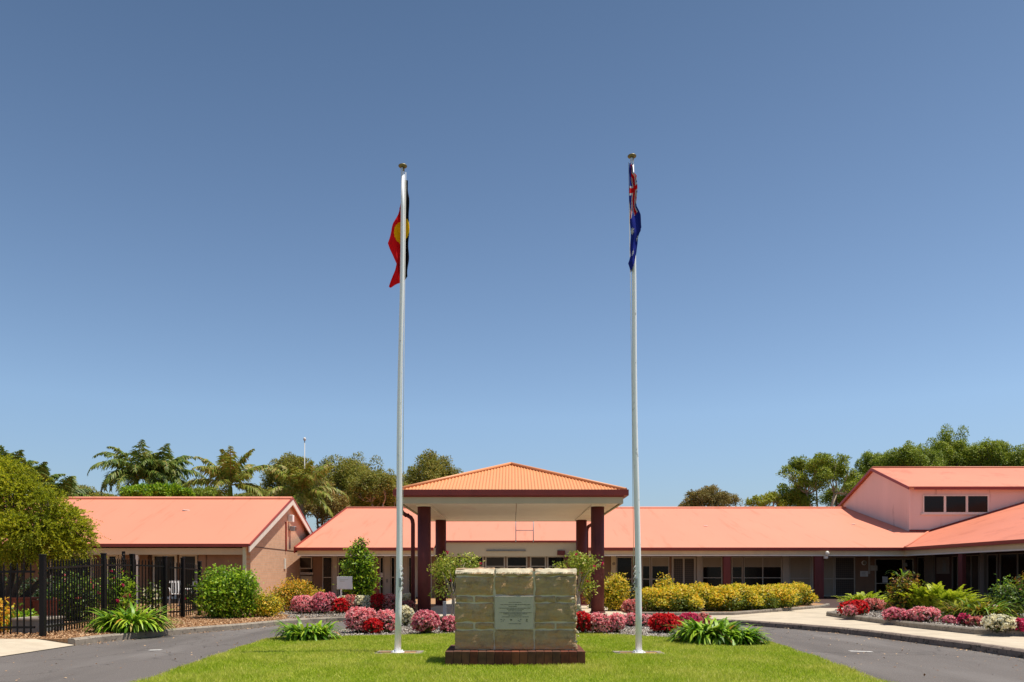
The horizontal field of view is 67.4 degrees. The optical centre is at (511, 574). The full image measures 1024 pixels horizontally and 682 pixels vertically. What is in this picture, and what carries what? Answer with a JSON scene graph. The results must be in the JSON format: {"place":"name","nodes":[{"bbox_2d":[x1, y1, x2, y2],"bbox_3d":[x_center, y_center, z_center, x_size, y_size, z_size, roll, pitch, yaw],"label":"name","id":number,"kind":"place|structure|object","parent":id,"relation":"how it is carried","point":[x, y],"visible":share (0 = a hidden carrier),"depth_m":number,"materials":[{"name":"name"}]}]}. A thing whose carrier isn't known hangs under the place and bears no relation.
{"place":"outdoors","nodes":[
{"label":"outdoors","id":0,"kind":"place"},
{"bbox_2d":[0,639,71,655],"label":"driveway crossing","id":1,"kind":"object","parent":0,"point":[11,646],"visible":1,"depth_m":13.38,"materials":[{"name":"concrete"}]},
{"bbox_2d":[2,497,312,602],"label":"gabled building","id":2,"kind":"structure","parent":0,"point":[262,536],"depth_m":33.87,"materials":[{"name":"metal"}]},
{"bbox_2d":[152,555,176,598],"bbox_3d":[-15.086,0.075,33.360,1.076,1.950,0.080,0,0,0],"label":"door","id":3,"kind":"structure","parent":2,"relation":"in","point":[171,558],"depth_m":33.38,"materials":[{"name":"brown glass"}]},
{"bbox_2d":[179,555,197,591],"bbox_3d":[-14.047,0.075,33.360,0.779,1.950,0.080,0,0,0],"label":"window","id":4,"kind":"structure","parent":2,"relation":"in","point":[192,559],"depth_m":33.38,"materials":[{"name":"black glass"}]},
{"bbox_2d":[0,598,450,643],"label":"garden bed ground","id":5,"kind":"structure","parent":0,"point":[61,640],"depth_m":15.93,"materials":[{"name":"brown wood"}]},
{"bbox_2d":[0,563,34,633],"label":"steel fence","id":6,"kind":"object","parent":5,"relation":"on","point":[3,627],"visible":1,"depth_m":14.46,"materials":[{"name":"black metal"}]},
{"bbox_2d":[9,616,65,632],"bbox_3d":[-9.745,1.020,15.800,0.625,0.300,0.860,0,0,0],"label":"planter box","id":7,"kind":"object","parent":5,"relation":"on","point":[35,621],"visible":0.48,"depth_m":15.40,"materials":[{"name":"grey concrete"}]},
{"bbox_2d":[0,454,112,619],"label":"feathery tree","id":8,"kind":"object","parent":5,"relation":"on","point":[27,532],"visible":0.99,"depth_m":17.36,"materials":[{"name":"green plant"}]},
{"bbox_2d":[38,553,106,636],"bbox_3d":[-9.030,0.345,15.900,0.120,1.670,2.940,0,0,-7],"label":"steel fence","id":9,"kind":"object","parent":5,"relation":"on","point":[43,625],"visible":0.86,"depth_m":15.71,"materials":[{"name":"black metal"}]},
{"bbox_2d":[47,564,100,620],"bbox_3d":[-11.041,0.491,19.517,1.426,1.547,1.684,0,0,-44],"label":"garden shrub","id":10,"kind":"object","parent":5,"relation":"on","point":[75,596],"visible":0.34,"depth_m":19.28,"materials":[{"name":"green plant"}]},
{"bbox_2d":[90,562,140,616],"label":"garden shrub","id":11,"kind":"object","parent":5,"relation":"on","point":[126,588],"visible":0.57,"depth_m":18.34,"materials":[{"name":"green plant"}]},
{"bbox_2d":[79,601,181,633],"bbox_3d":[-7.968,0.863,16.113,2.060,0.604,1.973,0,0,0],"label":"strap leaf plant","id":12,"kind":"object","parent":5,"relation":"on","point":[129,619],"visible":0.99,"depth_m":15.73,"materials":[{"name":"green plant"}]},
{"bbox_2d":[107,554,167,617],"bbox_3d":[-9.309,0.330,18.867,0.312,1.700,2.797,0,0,3],"label":"steel fence","id":13,"kind":"object","parent":5,"relation":"on","point":[130,565],"visible":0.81,"depth_m":19.23,"materials":[{"name":"black metal"}]},
{"bbox_2d":[168,558,201,617],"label":"steel gate","id":14,"kind":"structure","parent":5,"relation":"on","point":[182,610],"depth_m":20.91,"materials":[{"name":"black metal"}]},
{"bbox_2d":[187,561,263,617],"bbox_3d":[-7.768,0.426,21.088,1.922,1.667,1.974,0,0,0],"label":"garden shrub","id":15,"kind":"object","parent":5,"relation":"on","point":[227,593],"visible":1,"depth_m":20.66,"materials":[{"name":"green plant"}]},
{"bbox_2d":[246,590,286,616],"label":"garden shrub","id":16,"kind":"object","parent":5,"relation":"on","point":[270,605],"visible":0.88,"depth_m":21.31,"materials":[{"name":"yellow plant"}]},
{"bbox_2d":[266,573,314,611],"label":"garden shrub","id":17,"kind":"object","parent":5,"relation":"on","point":[289,592],"visible":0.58,"depth_m":24.31,"materials":[{"name":"yellow plant"}]},
{"bbox_2d":[332,537,381,597],"bbox_3d":[-5.358,-0.108,26.638,1.667,2.650,1.515,0,0,0],"label":"garden shrub","id":18,"kind":"object","parent":5,"relation":"on","point":[364,584],"visible":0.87,"depth_m":26.38,"materials":[{"name":"green plant"}]},
{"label":"bed gravel","id":19,"kind":"structure","parent":5,"relation":"on","visible":0},
{"bbox_2d":[290,594,314,613],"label":"flowering begonia","id":20,"kind":"object","parent":19,"relation":"on","point":[303,604],"visible":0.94,"depth_m":22.66,"materials":[{"name":"pink plant"}]},
{"bbox_2d":[311,591,336,612],"bbox_3d":[-5.577,0.855,22.877,0.798,0.742,0.674,0,0,-21],"label":"flowering begonia","id":21,"kind":"object","parent":19,"relation":"on","point":[321,601],"visible":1,"depth_m":22.68,"materials":[{"name":"pink plant"}]},
{"bbox_2d":[276,610,416,617],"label":"bed pebbles","id":22,"kind":"object","parent":19,"relation":"on","point":[312,613],"visible":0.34,"depth_m":22.17,"materials":[{"name":"grey gravel"}]},
{"bbox_2d":[282,627,677,638],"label":"flower bed ground","id":23,"kind":"structure","parent":0,"point":[454,632],"depth_m":16.71,"materials":[{"name":"brown soil"}]},
{"bbox_2d":[343,606,377,632],"bbox_3d":[-3.244,0.983,16.600,0.797,0.625,0.737,0,0,0],"label":"flowering begonia","id":24,"kind":"object","parent":23,"relation":"on","point":[356,617],"visible":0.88,"depth_m":16.40,"materials":[{"name":"pink plant"}]},
{"bbox_2d":[362,617,384,633],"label":"flowering begonia","id":25,"kind":"object","parent":23,"relation":"on","point":[372,625],"visible":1,"depth_m":16.25,"materials":[{"name":"red plant"}]},
{"bbox_2d":[376,609,394,632],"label":"flowering begonia","id":26,"kind":"object","parent":23,"relation":"on","point":[386,617],"visible":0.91,"depth_m":16.49,"materials":[{"name":"pink plant"}]},
{"bbox_2d":[410,609,441,633],"bbox_3d":[-1.831,1.013,16.350,0.676,0.580,0.640,0,0,0],"label":"flowering begonia","id":27,"kind":"object","parent":23,"relation":"on","point":[425,621],"visible":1,"depth_m":16.20,"materials":[{"name":"pink plant"}]},
{"bbox_2d":[439,615,455,632],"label":"flowering begonia","id":28,"kind":"object","parent":23,"relation":"on","point":[447,624],"visible":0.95,"depth_m":16.50,"materials":[{"name":"pink plant"}]},
{"bbox_2d":[427,550,484,615],"bbox_3d":[-1.331,0.355,17.603,1.327,1.834,1.019,0,0,20],"label":"standard rose","id":29,"kind":"object","parent":23,"relation":"on","point":[444,567],"visible":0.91,"depth_m":17.58,"materials":[{"name":"green plant"}]},
{"bbox_2d":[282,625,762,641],"bbox_3d":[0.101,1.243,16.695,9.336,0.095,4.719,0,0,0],"label":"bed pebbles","id":30,"kind":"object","parent":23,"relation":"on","point":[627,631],"visible":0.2,"depth_m":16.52,"materials":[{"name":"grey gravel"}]},
{"bbox_2d":[552,550,603,610],"bbox_3d":[1.486,0.348,17.521,1.094,1.849,1.086,0,0,-28],"label":"standard rose","id":31,"kind":"object","parent":23,"relation":"on","point":[583,569],"visible":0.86,"depth_m":17.49,"materials":[{"name":"green plant"}]},
{"bbox_2d":[576,611,591,632],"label":"flowering begonia","id":32,"kind":"object","parent":23,"relation":"on","point":[583,620],"visible":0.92,"depth_m":16.28,"materials":[{"name":"red plant"}]},
{"bbox_2d":[588,611,611,633],"bbox_3d":[1.849,1.043,16.389,0.558,0.521,0.498,0,0,0],"label":"flowering begonia","id":33,"kind":"object","parent":23,"relation":"on","point":[600,622],"visible":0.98,"depth_m":16.26,"materials":[{"name":"pink plant"}]},
{"bbox_2d":[608,612,626,632],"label":"flowering begonia","id":34,"kind":"object","parent":23,"relation":"on","point":[618,621],"visible":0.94,"depth_m":16.46,"materials":[{"name":"pink plant"}]},
{"bbox_2d":[648,611,681,633],"bbox_3d":[3.321,1.042,16.597,0.707,0.518,0.654,0,0,-40],"label":"flowering begonia","id":35,"kind":"object","parent":23,"relation":"on","point":[659,620],"visible":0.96,"depth_m":16.43,"materials":[{"name":"red plant"}]},
{"bbox_2d":[0,622,1023,681],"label":"driveway","id":36,"kind":"structure","parent":0,"point":[134,660],"depth_m":12.07,"materials":[{"name":"grey asphalt"}]},
{"bbox_2d":[68,617,345,645],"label":"kerb","id":37,"kind":"structure","parent":36,"relation":"on","point":[114,637],"depth_m":17.00,"materials":[{"name":"concrete"}]},
{"bbox_2d":[709,619,1023,657],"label":"kerb","id":38,"kind":"structure","parent":36,"relation":"on","point":[993,649],"depth_m":15.13,"materials":[{"name":"concrete"}]},
{"bbox_2d":[0,0,1023,531],"label":"sky","id":39,"kind":"structure","parent":0,"point":[200,200],"materials":[{"name":"blue"}]},
{"bbox_2d":[131,632,897,681],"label":"lawn","id":40,"kind":"structure","parent":0,"point":[522,668],"depth_m":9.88,"materials":[{"name":"green plant"}]},
{"bbox_2d":[269,616,345,641],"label":"strap leaf plant","id":41,"kind":"object","parent":40,"relation":"on","point":[299,631],"visible":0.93,"depth_m":14.74,"materials":[{"name":"green plant"}]},
{"bbox_2d":[371,163,423,653],"bbox_3d":[-1.863,-2.706,12.513,0.800,7.962,0.500,0,0,0],"label":"flagpole","id":42,"kind":"object","parent":40,"relation":"on","point":[399,558],"visible":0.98,"depth_m":12.48,"materials":[{"name":"white metal"}]},
{"bbox_2d":[388,180,409,287],"bbox_3d":[-1.860,-5.605,12.598,0.377,1.750,0.146,0,0,0],"label":"hanging flag","id":43,"kind":"object","parent":42,"relation":"hanging from","point":[394,241],"visible":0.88,"depth_m":12.57,"materials":[{"name":"red fabric"}]},
{"bbox_2d":[445,567,584,665],"bbox_3d":[0.045,0.596,11.225,1.960,1.407,1.050,0,0,0],"label":"stone monument","id":44,"kind":"object","parent":40,"relation":"on","point":[513,616],"visible":0.98,"depth_m":10.85,"materials":[{"name":"stone"}]},
{"bbox_2d":[612,153,663,654],"bbox_3d":[2.054,-2.768,12.447,0.800,8.086,0.500,0,0,0],"label":"flagpole","id":45,"kind":"object","parent":40,"relation":"on","point":[637,566],"visible":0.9,"depth_m":12.41,"materials":[{"name":"silver metal"}]},
{"bbox_2d":[628,163,640,270],"bbox_3d":[1.979,-5.753,12.412,0.214,1.716,0.200,0,0,0],"label":"hanging flag","id":46,"kind":"object","parent":45,"relation":"hanging from","point":[635,221],"visible":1,"depth_m":12.36,"materials":[{"name":"blue fabric"}]},
{"bbox_2d":[663,614,759,645],"bbox_3d":[3.690,0.993,14.309,1.812,0.515,1.718,0,0,0],"label":"strap leaf plant","id":47,"kind":"object","parent":40,"relation":"on","point":[692,631],"visible":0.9,"depth_m":13.93,"materials":[{"name":"green plant"}]},
{"bbox_2d":[717,624,773,645],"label":"strap leaf plant","id":48,"kind":"object","parent":40,"relation":"on","point":[752,638],"visible":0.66,"depth_m":13.81,"materials":[{"name":"green plant"}]},
{"bbox_2d":[431,599,1023,648],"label":"footpath","id":49,"kind":"structure","parent":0,"point":[816,616],"depth_m":18.91,"materials":[{"name":"concrete"}]},
{"bbox_2d":[393,462,628,612],"bbox_3d":[-0.065,-1.340,26.900,7.096,5.080,8.100,0,0,0],"label":"entrance canopy","id":50,"kind":"object","parent":49,"relation":"on","point":[511,491],"visible":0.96,"depth_m":23.63,"materials":[{"name":"orange metal"}]},
{"bbox_2d":[604,572,633,610],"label":"garden shrub","id":51,"kind":"object","parent":49,"relation":"on","point":[615,593],"visible":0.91,"depth_m":24.96,"materials":[{"name":"yellow plant"}]},
{"bbox_2d":[294,466,1023,600],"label":"building","id":52,"kind":"structure","parent":49,"relation":"on","point":[953,528],"depth_m":39.48,"materials":[{"name":"metal"}]},
{"bbox_2d":[322,557,332,592],"bbox_3d":[-9.480,0.089,39.460,0.527,2.022,0.080,0,0,0],"label":"door","id":53,"kind":"structure","parent":52,"relation":"in","point":[327,562],"depth_m":39.48,"materials":[{"name":"paint"}]},
{"bbox_2d":[506,556,526,567],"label":"window","id":54,"kind":"structure","parent":52,"relation":"in","point":[511,561],"depth_m":39.48,"materials":[{"name":"glass"}]},
{"bbox_2d":[616,557,632,589],"bbox_3d":[5.771,0.089,39.460,0.834,2.022,0.080,0,0,0],"label":"door","id":55,"kind":"structure","parent":52,"relation":"in","point":[623,564],"depth_m":39.48,"materials":[{"name":"paint"}]},
{"bbox_2d":[642,557,649,592],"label":"window","id":56,"kind":"structure","parent":52,"relation":"in","point":[645,560],"depth_m":39.48,"materials":[{"name":"glass"}]},
{"bbox_2d":[651,557,668,588],"bbox_3d":[7.615,0.089,39.460,0.922,2.022,0.080,0,0,0],"label":"window","id":57,"kind":"structure","parent":52,"relation":"in","point":[661,564],"depth_m":39.48,"materials":[{"name":"glass"}]},
{"bbox_2d":[672,557,695,586],"bbox_3d":[8.822,0.089,39.460,1.229,2.022,0.080,0,0,0],"label":"door","id":58,"kind":"structure","parent":52,"relation":"in","point":[683,568],"depth_m":39.48,"materials":[{"name":"paint"}]},
{"bbox_2d":[702,557,721,587],"bbox_3d":[10.281,0.089,39.460,1.031,2.022,0.080,0,0,0],"label":"window","id":59,"kind":"structure","parent":52,"relation":"in","point":[711,566],"depth_m":39.48,"materials":[{"name":"glass"}]},
{"bbox_2d":[731,557,742,583],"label":"window","id":60,"kind":"structure","parent":52,"relation":"in","point":[736,562],"depth_m":39.47,"materials":[{"name":"glass"}]},
{"bbox_2d":[743,557,781,586],"bbox_3d":[12.881,0.089,39.460,1.975,2.022,0.080,0,0,0],"label":"window","id":61,"kind":"structure","parent":52,"relation":"in","point":[760,570],"depth_m":39.48,"materials":[{"name":"glass"}]},
{"bbox_2d":[789,557,810,591],"bbox_3d":[14.802,0.089,39.460,1.119,2.022,0.080,0,0,0],"label":"window","id":62,"kind":"structure","parent":52,"relation":"in","point":[799,567],"depth_m":39.47,"materials":[{"name":"paint"}]},
{"bbox_2d":[824,557,833,596],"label":"window","id":63,"kind":"structure","parent":52,"relation":"in","point":[828,563],"depth_m":39.47,"materials":[{"name":"glass"}]},
{"bbox_2d":[834,557,854,595],"bbox_3d":[17.095,0.089,39.460,1.053,2.022,0.080,0,0,0],"label":"window","id":64,"kind":"structure","parent":52,"relation":"in","point":[844,567],"depth_m":39.48,"materials":[{"name":"glass"}]},
{"bbox_2d":[875,559,903,595],"bbox_3d":[19.377,0.133,39.460,1.448,1.934,0.080,0,0,0],"label":"window","id":65,"kind":"structure","parent":52,"relation":"in","point":[884,566],"depth_m":39.48,"materials":[{"name":"glass"}]},
{"bbox_2d":[923,495,944,512],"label":"clerestory window","id":66,"kind":"structure","parent":52,"relation":"in","point":[931,503],"depth_m":41.37,"materials":[{"name":"black glass"}]},
{"bbox_2d":[945,495,966,512],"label":"clerestory window","id":67,"kind":"structure","parent":52,"relation":"in","point":[953,503],"depth_m":41.37,"materials":[{"name":"black glass"}]},
{"bbox_2d":[966,555,978,595],"bbox_3d":[20.760,0.025,34.710,0.080,1.850,1.222,0,0,0],"label":"door","id":68,"kind":"structure","parent":52,"relation":"in","point":[972,561],"depth_m":34.65,"materials":[{"name":"black glass"}]},
{"bbox_2d":[967,495,988,512],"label":"clerestory window","id":69,"kind":"structure","parent":52,"relation":"in","point":[975,503],"depth_m":41.37,"materials":[{"name":"black glass"}]},
{"bbox_2d":[986,554,997,596],"bbox_3d":[20.760,0.025,33.195,0.080,1.850,0.706,0,0,0],"label":"window","id":70,"kind":"structure","parent":52,"relation":"in","point":[992,559],"depth_m":33.21,"materials":[{"name":"black glass"}]},
{"bbox_2d":[999,553,1023,588],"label":"window","id":71,"kind":"structure","parent":52,"relation":"in","point":[1012,564],"depth_m":32.02,"materials":[{"name":"black glass"}]},
{"bbox_2d":[616,602,821,611],"bbox_3d":[7.750,1.145,29.525,8.500,0.070,14.550,0,0,0],"label":"hedge bed","id":72,"kind":"object","parent":49,"relation":"on","point":[813,604],"visible":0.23,"depth_m":23.89,"materials":[{"name":"brown soil"}]},
{"bbox_2d":[642,580,819,611],"bbox_3d":[7.757,0.696,25.433,9.083,1.036,3.100,0,0,-41],"label":"golden hedge","id":73,"kind":"object","parent":72,"relation":"on","point":[706,597],"visible":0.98,"depth_m":23.63,"materials":[{"name":"yellow plant"}]},
{"bbox_2d":[642,603,829,614],"bbox_3d":[8.275,1.130,24.987,10.823,0.100,1.855,0,0,-38],"label":"bed edging","id":74,"kind":"object","parent":49,"relation":"on","point":[764,610],"visible":0.65,"depth_m":23.30,"materials":[{"name":"concrete"}]},
{"bbox_2d":[826,610,1023,635],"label":"bed edging","id":75,"kind":"object","parent":49,"relation":"on","point":[957,629],"visible":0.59,"depth_m":16.44,"materials":[{"name":"concrete"}]},
{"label":"bed gravel","id":76,"kind":"structure","parent":49,"relation":"on","visible":0},
{"bbox_2d":[835,599,869,615],"bbox_3d":[8.976,0.867,20.236,0.867,0.502,0.674,0,0,0],"label":"flowering begonia","id":77,"kind":"object","parent":76,"relation":"on","point":[862,606],"visible":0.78,"depth_m":20.09,"materials":[{"name":"red plant"}]},
{"bbox_2d":[879,567,931,609],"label":"garden shrub","id":78,"kind":"object","parent":76,"relation":"on","point":[903,584],"visible":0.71,"depth_m":21.22,"materials":[{"name":"green plant"}]},
{"bbox_2d":[909,606,940,622],"bbox_3d":[9.321,0.912,17.345,0.660,0.445,0.557,0,0,33],"label":"flowering begonia","id":79,"kind":"object","parent":76,"relation":"on","point":[923,613],"visible":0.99,"depth_m":17.25,"materials":[{"name":"pink plant"}]},
{"bbox_2d":[835,608,1023,627],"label":"bed pebbles","id":80,"kind":"object","parent":76,"relation":"on","point":[873,613],"visible":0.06,"depth_m":18.97,"materials":[{"name":"grey gravel"}]},
{"bbox_2d":[887,581,976,607],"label":"feathery plant","id":81,"kind":"object","parent":80,"relation":"on","point":[920,600],"visible":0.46,"depth_m":20.80,"materials":[{"name":"green plant"}]},
{"bbox_2d":[944,598,1023,617],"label":"cordyline","id":82,"kind":"object","parent":80,"relation":"on","point":[983,610],"visible":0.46,"depth_m":17.40,"materials":[{"name":"green plant"}]},
{"bbox_2d":[920,583,992,610],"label":"feathery plant","id":83,"kind":"object","parent":76,"relation":"on","point":[942,596],"visible":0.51,"depth_m":20.34,"materials":[{"name":"green plant"}]},
{"bbox_2d":[980,613,1016,632],"bbox_3d":[9.343,0.927,14.756,0.567,0.408,0.592,0,0,-42],"label":"flowering begonia","id":84,"kind":"object","parent":76,"relation":"on","point":[997,623],"visible":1,"depth_m":14.64,"materials":[{"name":"white plant"}]},
{"bbox_2d":[984,579,1023,616],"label":"garden shrub","id":85,"kind":"object","parent":76,"relation":"on","point":[1008,593],"visible":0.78,"depth_m":19.06,"materials":[{"name":"green plant"}]},
{"label":"ground","id":86,"kind":"structure","parent":0,"visible":0},
{"bbox_2d":[7,458,65,481],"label":"feather palm","id":87,"kind":"object","parent":86,"relation":"on","point":[43,468],"visible":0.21,"depth_m":51.71,"materials":[{"name":"green plant"}]},
{"bbox_2d":[39,472,94,496],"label":"feather palm","id":88,"kind":"object","parent":86,"relation":"on","point":[68,484],"visible":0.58,"depth_m":49.59,"materials":[{"name":"green plant"}]},
{"bbox_2d":[87,439,186,496],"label":"feather palm","id":89,"kind":"object","parent":86,"relation":"on","point":[122,459],"visible":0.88,"depth_m":51.20,"materials":[{"name":"green plant"}]},
{"bbox_2d":[118,481,168,496],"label":"bushy tree","id":90,"kind":"object","parent":86,"relation":"on","point":[145,490],"visible":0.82,"depth_m":45.44,"materials":[{"name":"green plant"}]},
{"bbox_2d":[113,443,204,495],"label":"feather palm","id":91,"kind":"object","parent":86,"relation":"on","point":[180,460],"visible":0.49,"depth_m":52.43,"materials":[{"name":"green plant"}]},
{"bbox_2d":[160,482,195,496],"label":"bushy tree","id":92,"kind":"object","parent":86,"relation":"on","point":[175,490],"visible":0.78,"depth_m":46.61,"materials":[{"name":"green plant"}]},
{"bbox_2d":[181,446,272,496],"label":"feather palm","id":93,"kind":"object","parent":86,"relation":"on","point":[227,473],"visible":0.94,"depth_m":49.44,"materials":[{"name":"green plant"}]},
{"bbox_2d":[259,452,329,503],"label":"gum tree","id":94,"kind":"object","parent":86,"relation":"on","point":[292,459],"visible":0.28,"depth_m":60.97,"materials":[{"name":"green plant"}]},
{"bbox_2d":[260,461,347,517],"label":"feather palm","id":95,"kind":"object","parent":86,"relation":"on","point":[303,482],"visible":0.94,"depth_m":51.45,"materials":[{"name":"green plant"}]},
{"bbox_2d":[282,478,350,528],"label":"gum tree","id":96,"kind":"object","parent":86,"relation":"on","point":[337,505],"visible":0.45,"depth_m":56.78,"materials":[{"name":"green plant"}]},
{"bbox_2d":[313,451,388,492],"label":"gum tree","id":97,"kind":"object","parent":86,"relation":"on","point":[349,466],"visible":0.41,"depth_m":64.75,"materials":[{"name":"green plant"}]},
{"bbox_2d":[343,468,409,506],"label":"gum tree","id":98,"kind":"object","parent":86,"relation":"on","point":[379,486],"visible":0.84,"depth_m":59.09,"materials":[{"name":"green plant"}]},
{"bbox_2d":[402,448,463,483],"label":"gum tree","id":99,"kind":"object","parent":86,"relation":"on","point":[431,466],"visible":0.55,"depth_m":66.91,"materials":[{"name":"green plant"}]},
{"bbox_2d":[682,484,743,506],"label":"tree","id":100,"kind":"object","parent":86,"relation":"on","point":[708,496],"visible":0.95,"depth_m":69.10,"materials":[{"name":"green plant"}]},
{"bbox_2d":[744,491,788,506],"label":"tree","id":101,"kind":"object","parent":86,"relation":"on","point":[775,498],"visible":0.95,"depth_m":65.49,"materials":[{"name":"green plant"}]},
{"bbox_2d":[779,486,818,506],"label":"spreading tree","id":102,"kind":"object","parent":86,"relation":"on","point":[795,497],"visible":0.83,"depth_m":65.26,"materials":[{"name":"green plant"}]},
{"bbox_2d":[775,452,864,506],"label":"spreading tree","id":103,"kind":"object","parent":86,"relation":"on","point":[823,468],"visible":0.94,"depth_m":64.79,"materials":[{"name":"green plant"}]},
{"bbox_2d":[818,485,846,506],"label":"spreading tree","id":104,"kind":"object","parent":86,"relation":"on","point":[827,497],"visible":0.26,"depth_m":70.08,"materials":[{"name":"green plant"}]},
{"bbox_2d":[854,450,890,475],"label":"leafy tree","id":105,"kind":"object","parent":86,"relation":"on","point":[867,464],"visible":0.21,"depth_m":73.83,"materials":[{"name":"green plant"}]},
{"bbox_2d":[871,440,947,467],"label":"leafy tree","id":106,"kind":"object","parent":86,"relation":"on","point":[908,454],"visible":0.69,"depth_m":68.93,"materials":[{"name":"green plant"}]},
{"bbox_2d":[924,423,984,465],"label":"leafy tree","id":107,"kind":"object","parent":86,"relation":"on","point":[948,445],"visible":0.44,"depth_m":74.80,"materials":[{"name":"green plant"}]},
{"bbox_2d":[950,437,1023,465],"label":"leafy tree","id":108,"kind":"object","parent":86,"relation":"on","point":[994,453],"visible":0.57,"depth_m":72.94,"materials":[{"name":"green plant"}]},
{"bbox_2d":[1005,443,1023,465],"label":"leafy tree","id":109,"kind":"object","parent":86,"relation":"on","point":[1015,456],"visible":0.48,"depth_m":71.30,"materials":[{"name":"green plant"}]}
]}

